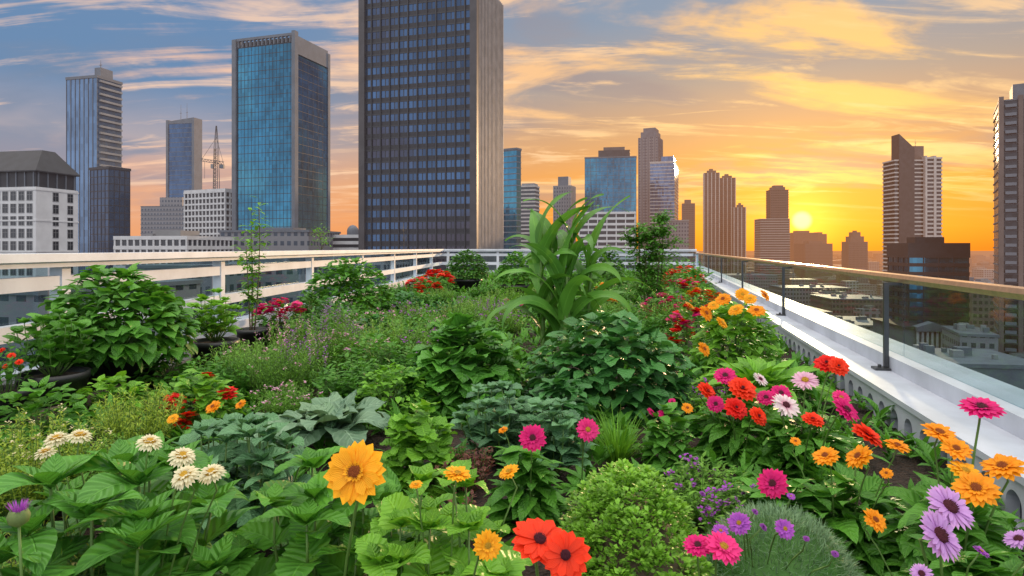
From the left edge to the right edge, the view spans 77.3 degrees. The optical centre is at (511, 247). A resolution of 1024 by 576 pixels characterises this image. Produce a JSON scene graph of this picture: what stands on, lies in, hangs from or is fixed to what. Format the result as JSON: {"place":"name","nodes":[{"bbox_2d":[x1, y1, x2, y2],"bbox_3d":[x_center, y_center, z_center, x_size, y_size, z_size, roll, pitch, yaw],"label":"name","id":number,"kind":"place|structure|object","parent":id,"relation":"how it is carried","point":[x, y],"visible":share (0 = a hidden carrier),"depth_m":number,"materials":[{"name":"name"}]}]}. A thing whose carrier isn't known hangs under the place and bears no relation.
{"place":"outdoors","nodes":[
{"label":"outdoors","id":0,"kind":"place"},
{"bbox_2d":[0,150,79,278],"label":"white building","id":1,"kind":"structure","parent":0,"point":[39,193],"depth_m":141.81,"materials":[{"name":"stone"}]},
{"bbox_2d":[0,279,202,370],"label":"building","id":2,"kind":"structure","parent":0,"point":[14,307],"depth_m":73.14,"materials":[{"name":"concrete"}]},
{"bbox_2d":[113,230,233,270],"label":"white block","id":3,"kind":"structure","parent":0,"point":[172,241],"depth_m":209.14,"materials":[{"name":"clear concrete"}]},
{"bbox_2d":[126,260,256,321],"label":"building","id":4,"kind":"structure","parent":0,"point":[233,283],"depth_m":136.25,"materials":[{"name":"concrete"}]},
{"bbox_2d":[218,227,340,260],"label":"grey podium block","id":5,"kind":"structure","parent":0,"point":[288,239],"depth_m":238.05,"materials":[{"name":"concrete"}]},
{"bbox_2d":[228,258,338,306],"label":"building","id":6,"kind":"structure","parent":0,"point":[278,277],"depth_m":147.93,"materials":[{"name":"concrete"}]},
{"bbox_2d":[314,254,411,290],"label":"building","id":7,"kind":"structure","parent":0,"point":[383,265],"depth_m":172.10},
{"bbox_2d":[358,0,503,274],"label":"dark tower","id":8,"kind":"structure","parent":0,"point":[430,124],"depth_m":195.62,"materials":[{"name":"blue glass"}]},
{"bbox_2d":[0,275,1023,575],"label":"garden soil","id":9,"kind":"structure","parent":0,"point":[902,467],"depth_m":3.14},
{"bbox_2d":[6,499,30,575],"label":"thistle plant","id":10,"kind":"object","parent":9,"relation":"on","point":[17,517],"visible":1,"depth_m":1.20,"materials":[{"name":"green plant"}]},
{"bbox_2d":[0,375,98,451],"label":"leafy clump","id":11,"kind":"object","parent":9,"relation":"on","point":[32,406],"visible":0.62,"depth_m":3.45,"materials":[{"name":"green plant"}]},
{"bbox_2d":[0,403,114,516],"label":"thyme clump","id":12,"kind":"object","parent":9,"relation":"on","point":[5,468],"visible":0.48,"depth_m":2.51,"materials":[{"name":"green plant"}]},
{"bbox_2d":[66,370,158,428],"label":"leafy clump","id":13,"kind":"object","parent":9,"relation":"on","point":[114,381],"visible":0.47,"depth_m":3.93,"materials":[{"name":"green plant"}]},
{"bbox_2d":[0,429,259,575],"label":"broad leaf plant","id":14,"kind":"object","parent":9,"relation":"on","point":[146,515],"visible":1,"depth_m":1.43,"materials":[{"name":"green plant"}]},
{"bbox_2d":[86,382,184,446],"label":"feathery herb","id":15,"kind":"object","parent":9,"relation":"on","point":[152,425],"visible":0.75,"depth_m":3.16,"materials":[{"name":"green plant"}]},
{"bbox_2d":[126,354,211,395],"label":"leafy clump","id":16,"kind":"object","parent":9,"relation":"on","point":[161,367],"visible":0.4,"depth_m":4.62,"materials":[{"name":"green plant"}]},
{"bbox_2d":[149,368,252,443],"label":"red geranium","id":17,"kind":"object","parent":9,"relation":"on","point":[206,393],"visible":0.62,"depth_m":3.59,"materials":[{"name":"green plant"}]},
{"bbox_2d":[186,287,243,367],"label":"potted leafy plant","id":18,"kind":"object","parent":9,"relation":"on","point":[211,327],"visible":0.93,"depth_m":5.33,"materials":[{"name":"green plant"}]},
{"bbox_2d":[172,349,269,397],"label":"leafy herb","id":19,"kind":"object","parent":9,"relation":"on","point":[224,376],"visible":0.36,"depth_m":4.32,"materials":[{"name":"green plant"}]},
{"bbox_2d":[173,412,310,549],"bbox_3d":[-0.964,0.820,2.245,0.570,0.468,0.579,0,0,0],"label":"dark leaf plant","id":20,"kind":"object","parent":9,"relation":"on","point":[253,471],"visible":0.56,"depth_m":2.19,"materials":[{"name":"plant"}]},
{"bbox_2d":[231,196,272,355],"bbox_3d":[-2.577,0.288,6.415,0.409,1.624,0.408,0,0,0],"label":"potted sapling","id":21,"kind":"object","parent":9,"relation":"on","point":[247,333],"visible":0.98,"depth_m":6.37,"materials":[{"name":"green plant"}]},
{"bbox_2d":[220,332,315,402],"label":"feathery herb","id":22,"kind":"object","parent":9,"relation":"on","point":[276,378],"visible":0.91,"depth_m":4.34,"materials":[{"name":"green plant"}]},
{"bbox_2d":[250,380,323,414],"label":"feathery herb","id":23,"kind":"object","parent":9,"relation":"on","point":[293,402],"visible":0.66,"depth_m":3.86,"materials":[{"name":"green plant"}]},
{"bbox_2d":[268,327,330,394],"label":"lavender plant","id":24,"kind":"object","parent":9,"relation":"on","point":[309,353],"visible":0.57,"depth_m":4.58,"materials":[{"name":"green plant"}]},
{"bbox_2d":[218,439,414,575],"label":"gerbera plant","id":25,"kind":"object","parent":9,"relation":"on","point":[298,530],"visible":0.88,"depth_m":1.53,"materials":[{"name":"green plant"}]},
{"bbox_2d":[243,389,389,447],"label":"kale plant","id":26,"kind":"object","parent":9,"relation":"on","point":[337,418],"visible":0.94,"depth_m":3.19,"materials":[{"name":"green plant"}]},
{"bbox_2d":[280,308,360,346],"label":"leafy herb","id":27,"kind":"object","parent":9,"relation":"on","point":[319,325],"visible":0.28,"depth_m":6.55,"materials":[{"name":"green plant"}]},
{"bbox_2d":[303,298,363,372],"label":"lavender plant","id":28,"kind":"object","parent":9,"relation":"on","point":[337,328],"visible":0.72,"depth_m":5.26,"materials":[{"name":"green plant"}]},
{"bbox_2d":[305,323,390,376],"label":"feathery herb","id":29,"kind":"object","parent":9,"relation":"on","point":[350,354],"visible":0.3,"depth_m":5.19,"materials":[{"name":"green plant"}]},
{"bbox_2d":[301,256,397,316],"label":"round shrub","id":30,"kind":"object","parent":9,"relation":"on","point":[353,276],"visible":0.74,"depth_m":9.21,"materials":[{"name":"green plant"}]},
{"bbox_2d":[312,352,408,402],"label":"leafy herb","id":31,"kind":"object","parent":9,"relation":"on","point":[353,379],"visible":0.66,"depth_m":4.24,"materials":[{"name":"green plant"}]},
{"bbox_2d":[331,330,408,388],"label":"green shrub","id":32,"kind":"object","parent":9,"relation":"on","point":[376,347],"visible":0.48,"depth_m":4.88,"materials":[{"name":"green plant"}]},
{"bbox_2d":[349,316,430,357],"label":"feathery herb","id":33,"kind":"object","parent":9,"relation":"on","point":[394,332],"visible":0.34,"depth_m":5.74,"materials":[{"name":"green plant"}]},
{"bbox_2d":[354,362,437,428],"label":"green shrub","id":34,"kind":"object","parent":9,"relation":"on","point":[386,381],"visible":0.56,"depth_m":3.85,"materials":[{"name":"green plant"}]},
{"bbox_2d":[380,399,457,498],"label":"lettuce plant","id":35,"kind":"object","parent":9,"relation":"on","point":[417,438],"visible":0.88,"depth_m":2.76,"materials":[{"name":"green plant"}]},
{"bbox_2d":[354,459,532,575],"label":"marigold plant","id":36,"kind":"object","parent":9,"relation":"on","point":[440,535],"visible":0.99,"depth_m":1.44,"materials":[{"name":"green plant"}]},
{"bbox_2d":[395,311,529,423],"bbox_3d":[-0.317,0.793,4.091,0.890,0.792,0.793,0,0,0],"label":"shrub","id":37,"kind":"object","parent":9,"relation":"on","point":[460,368],"visible":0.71,"depth_m":3.96,"materials":[{"name":"green plant"}]},
{"bbox_2d":[433,443,494,495],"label":"maroon herb","id":38,"kind":"object","parent":9,"relation":"on","point":[482,470],"visible":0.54,"depth_m":2.76,"materials":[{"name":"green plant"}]},
{"bbox_2d":[444,249,488,292],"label":"potted bush","id":39,"kind":"object","parent":9,"relation":"on","point":[465,279],"visible":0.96,"depth_m":14.81,"materials":[{"name":"green plant"}]},
{"bbox_2d":[450,380,536,466],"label":"leafy herb","id":40,"kind":"object","parent":9,"relation":"on","point":[480,431],"visible":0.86,"depth_m":3.06,"materials":[{"name":"green plant"}]},
{"bbox_2d":[0,268,1023,575],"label":"ground cover","id":41,"kind":"object","parent":9,"relation":"on","point":[600,454],"visible":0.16,"depth_m":3.56,"materials":[{"name":"green plant"}]},
{"bbox_2d":[484,424,571,536],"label":"magenta gerbera plant","id":42,"kind":"object","parent":9,"relation":"on","point":[541,498],"visible":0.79,"depth_m":2.34,"materials":[{"name":"green plant"}]},
{"bbox_2d":[512,517,591,575],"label":"red gerbera plant","id":43,"kind":"object","parent":9,"relation":"on","point":[552,548],"visible":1,"depth_m":1.15,"materials":[{"name":"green plant"}]},
{"bbox_2d":[507,397,599,477],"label":"leafy herb","id":44,"kind":"object","parent":9,"relation":"on","point":[568,454],"visible":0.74,"depth_m":2.90,"materials":[{"name":"green plant"}]},
{"bbox_2d":[518,367,600,444],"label":"leafy bush","id":45,"kind":"object","parent":9,"relation":"on","point":[556,387],"visible":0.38,"depth_m":3.41,"materials":[{"name":"green plant"}]},
{"bbox_2d":[485,192,656,355],"bbox_3d":[0.565,0.260,5.974,1.513,1.588,1.260,0,0,16],"label":"corn plant","id":46,"kind":"object","parent":9,"relation":"on","point":[544,244],"visible":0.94,"depth_m":5.93,"materials":[{"name":"green plant"}]},
{"bbox_2d":[553,417,599,492],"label":"pink gerbera plant","id":47,"kind":"object","parent":9,"relation":"on","point":[587,430],"visible":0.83,"depth_m":2.56,"materials":[{"name":"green plant"}]},
{"bbox_2d":[522,310,699,425],"bbox_3d":[0.586,0.782,4.093,1.162,0.772,1.004,0,0,0],"label":"bean bush","id":48,"kind":"object","parent":9,"relation":"on","point":[654,374],"visible":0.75,"depth_m":3.87,"materials":[{"name":"green plant"}]},
{"bbox_2d":[580,403,661,467],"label":"grass tuft","id":49,"kind":"object","parent":9,"relation":"on","point":[621,450],"visible":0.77,"depth_m":3.07,"materials":[{"name":"green plant"}]},
{"bbox_2d":[558,458,714,575],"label":"clipped mound","id":50,"kind":"object","parent":9,"relation":"on","point":[616,523],"visible":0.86,"depth_m":1.72,"materials":[{"name":"green plant"}]},
{"bbox_2d":[620,208,689,309],"bbox_3d":[2.059,0.228,9.641,0.957,1.650,1.157,0,0,-30],"label":"tree","id":51,"kind":"object","parent":9,"relation":"on","point":[661,231],"visible":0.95,"depth_m":9.53,"materials":[{"name":"green plant"}]},
{"bbox_2d":[639,398,699,480],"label":"aster plant","id":52,"kind":"object","parent":9,"relation":"on","point":[659,439],"visible":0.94,"depth_m":2.97,"materials":[{"name":"green plant"}]},
{"bbox_2d":[664,303,709,352],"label":"rose bush","id":53,"kind":"object","parent":9,"relation":"on","point":[685,321],"visible":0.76,"depth_m":6.34,"materials":[{"name":"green plant"}]},
{"bbox_2d":[659,451,759,528],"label":"purple flower","id":54,"kind":"object","parent":9,"relation":"on","point":[689,493],"visible":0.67,"depth_m":2.43,"materials":[{"name":"green plant"}]},
{"bbox_2d":[683,531,742,575],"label":"magenta gerbera plant","id":55,"kind":"object","parent":9,"relation":"on","point":[725,547],"visible":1,"depth_m":1.36,"materials":[{"name":"pink plant"}]},
{"bbox_2d":[697,485,745,536],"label":"purple flower","id":56,"kind":"object","parent":9,"relation":"on","point":[710,513],"visible":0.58,"depth_m":2.16,"materials":[{"name":"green plant"}]},
{"bbox_2d":[672,367,795,467],"bbox_3d":[1.093,0.899,3.176,0.562,0.590,0.649,0,0,44],"label":"gerbera plant","id":57,"kind":"object","parent":9,"relation":"on","point":[744,407],"visible":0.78,"depth_m":3.10,"materials":[{"name":"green plant"}]},
{"bbox_2d":[685,288,786,377],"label":"orange flower bush","id":58,"kind":"object","parent":9,"relation":"on","point":[735,313],"visible":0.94,"depth_m":5.35,"materials":[{"name":"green plant"}]},
{"bbox_2d":[691,353,833,402],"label":"broad lance plant","id":59,"kind":"object","parent":9,"relation":"on","point":[772,372],"visible":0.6,"depth_m":4.28,"materials":[{"name":"green plant"}]},
{"bbox_2d":[695,491,838,574],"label":"verbena plant","id":60,"kind":"object","parent":9,"relation":"on","point":[739,522],"visible":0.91,"depth_m":1.52,"materials":[{"name":"purple plant"}]},
{"bbox_2d":[720,468,844,543],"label":"gerbera plant","id":61,"kind":"object","parent":9,"relation":"on","point":[776,485],"visible":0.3,"depth_m":2.20,"materials":[{"name":"green plant"}]},
{"bbox_2d":[701,498,866,575],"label":"fescue mound","id":62,"kind":"object","parent":9,"relation":"on","point":[819,547],"visible":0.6,"depth_m":1.70,"materials":[{"name":"green plant"}]},
{"bbox_2d":[737,355,859,486],"bbox_3d":[1.361,0.833,2.909,0.558,0.678,0.589,0,0,-19],"label":"gerbera plant","id":63,"kind":"object","parent":9,"relation":"on","point":[806,429],"visible":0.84,"depth_m":2.89,"materials":[{"name":"green plant"}]},
{"bbox_2d":[788,422,917,575],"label":"gerbera plant","id":64,"kind":"object","parent":9,"relation":"on","point":[849,524],"visible":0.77,"depth_m":2.12,"materials":[{"name":"green plant"}]},
{"bbox_2d":[863,484,1023,575],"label":"gerbera plant","id":65,"kind":"object","parent":9,"relation":"on","point":[939,537],"visible":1,"depth_m":1.52,"materials":[{"name":"purple plant"}]},
{"bbox_2d":[865,396,1023,572],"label":"gerbera plant","id":66,"kind":"object","parent":9,"relation":"on","point":[975,488],"visible":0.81,"depth_m":1.91,"materials":[{"name":"green plant"}]},
{"bbox_2d":[0,0,1023,250],"label":"sky","id":67,"kind":"structure","parent":0,"point":[809,98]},
{"bbox_2d":[504,147,521,268],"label":"teal slab tower","id":68,"kind":"structure","parent":0,"point":[512,191],"depth_m":416.42,"materials":[{"name":"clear glass"}]},
{"bbox_2d":[734,203,745,272],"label":"brown tower","id":69,"kind":"structure","parent":0,"point":[739,230],"depth_m":1017.17,"materials":[{"name":"concrete"}]},
{"bbox_2d":[696,251,993,256],"bbox_3d":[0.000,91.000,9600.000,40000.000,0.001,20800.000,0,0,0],"label":"ground","id":70,"kind":"structure","parent":0,"point":[986,253],"depth_m":12943.71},
{"bbox_2d":[65,63,122,273],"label":"balcony tower","id":71,"kind":"structure","parent":70,"relation":"on","point":[94,118],"depth_m":347.71,"materials":[{"name":"grey glass"}]},
{"bbox_2d":[89,166,130,270],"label":"navy tower","id":72,"kind":"structure","parent":70,"relation":"on","point":[109,202],"depth_m":322.46,"materials":[{"name":"blue glass"}]},
{"bbox_2d":[140,197,183,235],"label":"stepped office block","id":73,"kind":"structure","parent":70,"relation":"on","point":[167,213],"depth_m":498.50,"materials":[{"name":"concrete"}]},
{"bbox_2d":[166,112,201,196],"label":"blue tower","id":74,"kind":"structure","parent":70,"relation":"on","point":[183,154],"depth_m":517.20,"materials":[{"name":"blue glass"}]},
{"bbox_2d":[183,188,231,236],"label":"gridded white building","id":75,"kind":"structure","parent":70,"relation":"on","point":[207,212],"depth_m":322.55,"materials":[{"name":"clear concrete"}]},
{"bbox_2d":[232,30,329,230],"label":"teal glass tower","id":76,"kind":"structure","parent":70,"relation":"on","point":[281,126],"depth_m":296.39,"materials":[{"name":"glass"}]},
{"bbox_2d":[521,183,539,267],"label":"banded slim tower","id":77,"kind":"structure","parent":70,"relation":"on","point":[530,191],"depth_m":558.31,"materials":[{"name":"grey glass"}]},
{"bbox_2d":[553,176,575,269],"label":"ribbed grey tower","id":78,"kind":"structure","parent":70,"relation":"on","point":[563,204],"depth_m":617.87,"materials":[{"name":"concrete"}]},
{"bbox_2d":[578,211,635,269],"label":"white terrace block","id":79,"kind":"structure","parent":70,"relation":"on","point":[615,224],"depth_m":327.38,"materials":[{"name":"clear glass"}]},
{"bbox_2d":[584,147,636,211],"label":"teal office block","id":80,"kind":"structure","parent":70,"relation":"on","point":[610,173],"depth_m":556.19,"materials":[{"name":"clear glass"}]},
{"bbox_2d":[638,128,662,269],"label":"slender grey tower","id":81,"kind":"structure","parent":70,"relation":"on","point":[650,144],"depth_m":786.36,"materials":[{"name":"concrete"}]},
{"bbox_2d":[650,156,678,269],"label":"pale glass block","id":82,"kind":"structure","parent":70,"relation":"on","point":[664,182],"depth_m":696.31,"materials":[{"name":"glass"}]},
{"bbox_2d":[669,220,688,269],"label":"building","id":83,"kind":"structure","parent":70,"relation":"on","point":[682,230],"depth_m":597.69,"materials":[{"name":"concrete"}]},
{"bbox_2d":[703,169,719,271],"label":"brown tower","id":84,"kind":"structure","parent":70,"relation":"on","point":[711,211],"depth_m":1046.67,"materials":[{"name":"concrete"}]},
{"bbox_2d":[720,174,735,272],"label":"brown tower","id":85,"kind":"structure","parent":70,"relation":"on","point":[727,193],"depth_m":1076.56,"materials":[{"name":"concrete"}]},
{"bbox_2d":[754,185,789,284],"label":"stepped brown tower","id":86,"kind":"structure","parent":70,"relation":"on","point":[772,236],"depth_m":899.29,"materials":[{"name":"concrete"}]},
{"bbox_2d":[544,252,1023,357],"bbox_3d":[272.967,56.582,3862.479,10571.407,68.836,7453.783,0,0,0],"label":"distant city","id":87,"kind":"object","parent":70,"relation":"on","point":[981,266],"visible":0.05,"depth_m":1172.62},
{"bbox_2d":[768,284,851,305],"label":"building","id":88,"kind":"structure","parent":70,"relation":"on","point":[800,293],"depth_m":559.43,"materials":[{"name":"concrete"}]},
{"bbox_2d":[794,241,832,277],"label":"hazy block","id":89,"kind":"structure","parent":70,"relation":"on","point":[814,252],"depth_m":1500.00,"materials":[{"name":"concrete"}]},
{"bbox_2d":[810,293,882,317],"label":"building","id":90,"kind":"structure","parent":70,"relation":"on","point":[843,304],"depth_m":419.83,"materials":[{"name":"concrete"}]},
{"bbox_2d":[842,231,867,280],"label":"pointed tower","id":91,"kind":"structure","parent":70,"relation":"on","point":[854,250],"depth_m":1199.40,"materials":[{"name":"concrete"}]},
{"bbox_2d":[882,134,923,297],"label":"striped tower","id":92,"kind":"structure","parent":70,"relation":"on","point":[902,191],"depth_m":499.88,"materials":[{"name":"brown concrete"}]},
{"bbox_2d":[870,318,951,347],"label":"classical building","id":93,"kind":"structure","parent":70,"relation":"on","point":[911,334],"depth_m":249.61,"materials":[{"name":"stone"}]},
{"bbox_2d":[887,237,969,325],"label":"dark block","id":94,"kind":"structure","parent":70,"relation":"on","point":[936,257],"depth_m":260.53,"materials":[{"name":"brown glass"}]},
{"bbox_2d":[922,156,942,236],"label":"striped annex tower","id":95,"kind":"structure","parent":70,"relation":"on","point":[932,195],"depth_m":497.50,"materials":[{"name":"white glass"}]},
{"bbox_2d":[913,343,1023,389],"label":"building","id":96,"kind":"structure","parent":70,"relation":"on","point":[1005,368],"depth_m":152.69,"materials":[{"name":"concrete"}]},
{"bbox_2d":[941,323,999,350],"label":"building","id":97,"kind":"structure","parent":70,"relation":"on","point":[968,335],"depth_m":221.57,"materials":[{"name":"concrete"}]},
{"bbox_2d":[969,277,993,332],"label":"building","id":98,"kind":"structure","parent":70,"relation":"on","point":[981,307],"depth_m":328.58,"materials":[{"name":"concrete"}]},
{"bbox_2d":[993,83,1023,353],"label":"skyscraper","id":99,"kind":"structure","parent":70,"relation":"on","point":[1008,192],"depth_m":228.14,"materials":[{"name":"brown concrete"}]},
{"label":"host building","id":100,"kind":"structure","parent":0,"visible":0},
{"bbox_2d":[159,274,420,365],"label":"roof deck","id":101,"kind":"structure","parent":100,"relation":"on","point":[186,358],"depth_m":8.12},
{"bbox_2d":[0,332,45,424],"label":"potted flower","id":102,"kind":"object","parent":101,"relation":"on","point":[8,369],"visible":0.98,"depth_m":3.72,"materials":[{"name":"green plant"}]},
{"bbox_2d":[2,307,98,409],"bbox_3d":[-2.853,0.738,4.021,0.486,0.725,0.438,0,0,11],"label":"potted leafy plant","id":103,"kind":"object","parent":101,"relation":"on","point":[77,377],"visible":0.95,"depth_m":3.97,"materials":[{"name":"green plant"}]},
{"bbox_2d":[29,307,112,392],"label":"potted bush","id":104,"kind":"object","parent":101,"relation":"on","point":[96,372],"visible":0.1,"depth_m":4.38,"materials":[{"name":"green plant"}]},
{"bbox_2d":[31,262,201,391],"bbox_3d":[-2.890,0.603,4.682,1.126,0.994,1.073,0,0,0],"label":"potted bush","id":105,"kind":"object","parent":101,"relation":"on","point":[133,344],"visible":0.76,"depth_m":4.52,"materials":[{"name":"green plant"}]},
{"bbox_2d":[0,249,443,384],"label":"white railing","id":106,"kind":"object","parent":101,"relation":"on","point":[59,265],"visible":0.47,"depth_m":7.33,"materials":[{"name":"metal"}]},
{"bbox_2d":[248,297,310,346],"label":"potted flower","id":107,"kind":"object","parent":101,"relation":"on","point":[279,303],"visible":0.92,"depth_m":6.67,"materials":[{"name":"red plant"}]},
{"bbox_2d":[495,251,531,296],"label":"potted bush","id":108,"kind":"object","parent":101,"relation":"on","point":[514,278],"visible":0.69,"depth_m":12.83,"materials":[{"name":"green plant"}]},
{"bbox_2d":[442,249,697,272],"bbox_3d":[2.440,0.588,27.000,10.880,1.085,0.300,0,0,0],"label":"white railing","id":109,"kind":"object","parent":101,"relation":"on","point":[498,254],"visible":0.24,"depth_m":26.95,"materials":[{"name":"metal"}]},
{"bbox_2d":[690,266,1023,531],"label":"parapet","id":110,"kind":"structure","parent":101,"relation":"on","point":[916,388],"depth_m":3.88,"materials":[{"name":"concrete"}]},
{"bbox_2d":[695,252,1023,370],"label":"glass balustrade","id":111,"kind":"object","parent":110,"relation":"on","point":[1004,291],"visible":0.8,"depth_m":4.43,"materials":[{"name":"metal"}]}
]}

